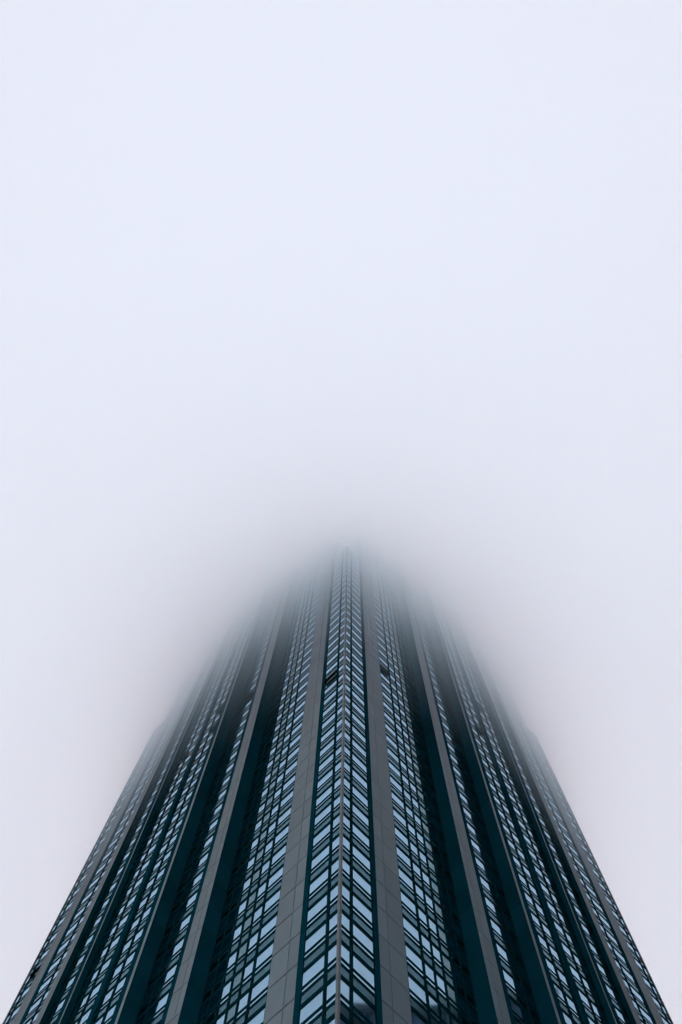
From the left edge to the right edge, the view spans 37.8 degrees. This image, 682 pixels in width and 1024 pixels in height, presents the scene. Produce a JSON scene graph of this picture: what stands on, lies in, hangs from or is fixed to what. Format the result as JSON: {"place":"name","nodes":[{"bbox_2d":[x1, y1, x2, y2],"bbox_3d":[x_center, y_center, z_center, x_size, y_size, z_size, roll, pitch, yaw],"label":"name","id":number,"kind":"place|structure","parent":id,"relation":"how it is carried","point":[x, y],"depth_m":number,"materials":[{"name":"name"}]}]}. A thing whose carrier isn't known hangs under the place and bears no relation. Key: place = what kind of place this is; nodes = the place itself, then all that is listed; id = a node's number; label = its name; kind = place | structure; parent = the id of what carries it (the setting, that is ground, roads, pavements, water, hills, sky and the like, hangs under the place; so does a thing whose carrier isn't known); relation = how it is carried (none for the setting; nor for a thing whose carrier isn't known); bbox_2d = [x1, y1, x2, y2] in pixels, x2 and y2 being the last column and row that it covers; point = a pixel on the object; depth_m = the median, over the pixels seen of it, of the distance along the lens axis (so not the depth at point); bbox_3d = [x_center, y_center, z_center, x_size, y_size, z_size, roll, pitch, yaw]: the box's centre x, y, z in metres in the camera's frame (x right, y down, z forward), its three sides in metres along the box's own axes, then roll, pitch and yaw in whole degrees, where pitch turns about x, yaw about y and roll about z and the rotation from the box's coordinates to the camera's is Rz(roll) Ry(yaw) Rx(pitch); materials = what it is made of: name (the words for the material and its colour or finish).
{"place":"outdoors","nodes":[
{"label":"outdoors","id":0,"kind":"place"},
{"bbox_2d":[2,534,673,1023],"bbox_3d":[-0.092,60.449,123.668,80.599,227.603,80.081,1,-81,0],"label":"skyscraper","id":1,"kind":"structure","parent":0,"point":[342,798],"depth_m":107.08,"materials":[{"name":"teal"}]},
{"bbox_2d":[4,546,668,1023],"bbox_3d":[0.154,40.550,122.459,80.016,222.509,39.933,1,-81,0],"label":"windows","id":2,"kind":"structure","parent":1,"relation":"in","point":[316,1002],"depth_m":119.19,"materials":[{"name":"glass"}]},
{"bbox_2d":[0,0,681,1023],"label":"sky","id":3,"kind":"structure","parent":0,"point":[279,279],"materials":[{"name":"white"}]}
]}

